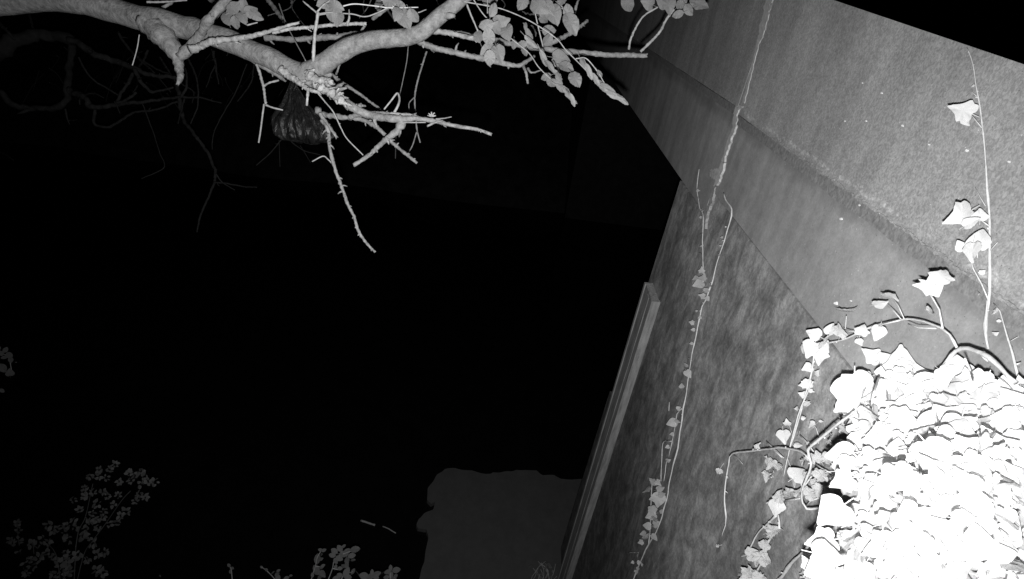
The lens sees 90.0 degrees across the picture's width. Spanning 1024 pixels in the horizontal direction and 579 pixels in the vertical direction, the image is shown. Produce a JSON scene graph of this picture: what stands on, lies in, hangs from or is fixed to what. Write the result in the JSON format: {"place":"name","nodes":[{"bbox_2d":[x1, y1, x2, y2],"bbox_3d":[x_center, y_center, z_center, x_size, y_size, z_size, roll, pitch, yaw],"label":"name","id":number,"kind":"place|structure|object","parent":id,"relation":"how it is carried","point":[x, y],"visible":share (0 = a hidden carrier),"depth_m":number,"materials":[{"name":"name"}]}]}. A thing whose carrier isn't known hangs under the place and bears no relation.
{"place":"outdoors","nodes":[
{"label":"outdoors","id":0,"kind":"place"},
{"bbox_2d":[0,347,16,392],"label":"branch tip","id":1,"kind":"object","parent":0,"point":[9,371],"visible":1,"depth_m":5.50,"materials":[{"name":"grey plant"}]},
{"bbox_2d":[0,13,319,231],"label":"tree","id":2,"kind":"object","parent":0,"point":[10,43],"visible":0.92,"depth_m":7.73,"materials":[{"name":"grey plant"}]},
{"bbox_2d":[0,0,574,212],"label":"bank","id":3,"kind":"structure","parent":0,"point":[519,157],"depth_m":17.41,"materials":[{"name":"soil"}]},
{"bbox_2d":[0,142,664,578],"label":"water","id":4,"kind":"structure","parent":0,"point":[286,376],"depth_m":9.43,"materials":[{"name":"black liquid"}]},
{"bbox_2d":[6,519,40,568],"bbox_3d":[-5.728,3.227,5.290,0.544,1.517,1.925,7,31,-1],"label":"shrub","id":5,"kind":"object","parent":4,"relation":"in","point":[30,541],"visible":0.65,"depth_m":6.03,"materials":[{"name":"grey plant"}]},
{"bbox_2d":[360,519,374,525],"bbox_3d":[-1.911,3.094,6.789,0.208,0.031,0.031,13,32,9],"label":"floating stick","id":6,"kind":"object","parent":4,"relation":"on","point":[367,522],"visible":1,"depth_m":6.78,"materials":[{"name":"grey wood"}]},
{"bbox_2d":[0,0,708,252],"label":"tree","id":7,"kind":"object","parent":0,"point":[163,29],"visible":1,"depth_m":2.07,"materials":[{"name":"grey plant"}]},
{"bbox_2d":[270,77,334,144],"bbox_3d":[-1.014,-0.847,2.456,0.317,0.322,0.174,7,31,-1],"label":"plastic bag","id":8,"kind":"object","parent":7,"relation":"hanging from","point":[296,119],"visible":0.92,"depth_m":2.44,"materials":[{"name":"black plastic"}]},
{"bbox_2d":[247,0,573,47],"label":"ground","id":9,"kind":"structure","parent":0,"point":[462,21],"depth_m":87.57,"materials":[{"name":"soil"}]},
{"bbox_2d":[561,0,1023,578],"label":"concrete bridge","id":10,"kind":"structure","parent":9,"relation":"on","point":[833,150],"depth_m":2.35,"materials":[{"name":"grey concrete"}]},
{"bbox_2d":[558,282,660,578],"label":"guard board","id":11,"kind":"object","parent":10,"relation":"attached to","point":[649,302],"visible":1,"depth_m":4.69,"materials":[{"name":"grey wood"}]},
{"bbox_2d":[629,193,732,578],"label":"ivy vine","id":12,"kind":"object","parent":10,"relation":"attached to","point":[658,498],"visible":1,"depth_m":3.25,"materials":[{"name":"grey plant"}]},
{"bbox_2d":[692,169,706,287],"bbox_3d":[1.167,-0.399,3.212,0.081,0.516,0.694,7,31,-1],"label":"ivy vine","id":13,"kind":"object","parent":10,"relation":"attached to","point":[699,281],"visible":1,"depth_m":3.07,"materials":[{"name":"grey plant"}]},
{"bbox_2d":[716,463,723,473],"bbox_3d":[1.023,0.882,2.518,0.037,0.069,0.027,18,33,16],"label":"dead leaf sprig","id":14,"kind":"object","parent":10,"relation":"attached to","point":[719,471],"visible":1,"depth_m":2.52,"materials":[{"name":"white plant"}]},
{"bbox_2d":[721,442,807,537],"bbox_3d":[0.981,0.783,2.097,0.064,0.791,0.443,7,31,-1],"label":"ivy vine","id":15,"kind":"object","parent":10,"relation":"attached to","point":[756,446],"visible":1,"depth_m":2.10,"materials":[{"name":"grey plant"}]},
{"bbox_2d":[799,344,1023,578],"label":"ivy clump","id":16,"kind":"object","parent":10,"relation":"attached to","point":[927,474],"visible":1,"depth_m":1.00,"materials":[{"name":"white plant"}]},
{"bbox_2d":[778,546,809,578],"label":"ivy vine","id":17,"kind":"object","parent":16,"relation":"attached to","point":[788,567],"visible":0.86,"depth_m":1.79,"materials":[{"name":"white plant"}]},
{"bbox_2d":[739,411,858,578],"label":"ivy vine","id":18,"kind":"object","parent":16,"relation":"attached to","point":[776,504],"visible":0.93,"depth_m":1.79,"materials":[{"name":"white plant"}]},
{"bbox_2d":[783,270,1018,475],"bbox_3d":[1.025,0.363,1.565,0.102,1.021,0.724,11,32,6],"label":"ivy vine","id":19,"kind":"object","parent":16,"relation":"attached to","point":[934,283],"visible":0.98,"depth_m":1.49,"materials":[{"name":"white plant"}]},
{"bbox_2d":[776,380,823,466],"bbox_3d":[1.057,0.492,1.865,0.072,0.322,0.209,7,31,-1],"label":"ivy vine","id":20,"kind":"object","parent":19,"relation":"hanging from","point":[783,436],"visible":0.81,"depth_m":1.91,"materials":[{"name":"white plant"}]},
{"bbox_2d":[942,48,1000,348],"bbox_3d":[1.155,-0.264,1.321,0.120,0.611,0.582,7,31,-1],"label":"ivy vine","id":21,"kind":"object","parent":10,"relation":"attached to","point":[963,214],"visible":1,"depth_m":1.27,"materials":[{"name":"white plant"}]},
{"bbox_2d":[993,303,1020,376],"bbox_3d":[1.141,0.119,1.178,0.017,0.089,0.196,13,32,8],"label":"ivy vine","id":22,"kind":"object","parent":10,"relation":"attached to","point":[1015,364],"visible":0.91,"depth_m":1.16,"materials":[{"name":"white plant"}]},
{"bbox_2d":[416,468,581,578],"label":"gravel bar","id":23,"kind":"object","parent":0,"point":[496,525],"visible":0.44,"depth_m":6.93,"materials":[{"name":"grey gravel"}]},
{"bbox_2d":[529,561,556,578],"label":"weed","id":24,"kind":"object","parent":23,"relation":"on","point":[545,568],"visible":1,"depth_m":6.23,"materials":[{"name":"grey plant"}]},
{"bbox_2d":[472,0,1023,63],"label":"sky","id":25,"kind":"structure","parent":0,"point":[996,27],"materials":[{"name":"black"}]},
{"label":"near bank","id":26,"kind":"structure","parent":0,"visible":0},
{"bbox_2d":[21,521,80,578],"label":"shrub","id":27,"kind":"object","parent":26,"relation":"on","point":[64,564],"visible":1,"depth_m":5.45,"materials":[{"name":"grey plant"}]},
{"bbox_2d":[69,460,159,578],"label":"shrub","id":28,"kind":"object","parent":26,"relation":"on","point":[86,534],"visible":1,"depth_m":5.03,"materials":[{"name":"grey plant"}]},
{"bbox_2d":[227,564,233,578],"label":"plant","id":29,"kind":"object","parent":26,"relation":"on","point":[231,568],"visible":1,"depth_m":5.17,"materials":[{"name":"grey plant"}]},
{"bbox_2d":[260,566,292,578],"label":"plant","id":30,"kind":"object","parent":26,"relation":"on","point":[277,575],"visible":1,"depth_m":4.99,"materials":[{"name":"grey plant"}]},
{"bbox_2d":[311,548,325,578],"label":"plant","id":31,"kind":"object","parent":26,"relation":"on","point":[317,570],"visible":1,"depth_m":4.78,"materials":[{"name":"grey plant"}]},
{"bbox_2d":[328,544,359,578],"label":"plant","id":32,"kind":"object","parent":26,"relation":"on","point":[344,553],"visible":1,"depth_m":4.59,"materials":[{"name":"grey plant"}]},
{"bbox_2d":[359,569,380,578],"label":"plant","id":33,"kind":"object","parent":26,"relation":"on","point":[371,575],"visible":1,"depth_m":4.68,"materials":[{"name":"grey plant"}]},
{"bbox_2d":[382,565,400,578],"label":"plant","id":34,"kind":"object","parent":26,"relation":"on","point":[394,570],"visible":1,"depth_m":4.93,"materials":[{"name":"grey plant"}]}
]}

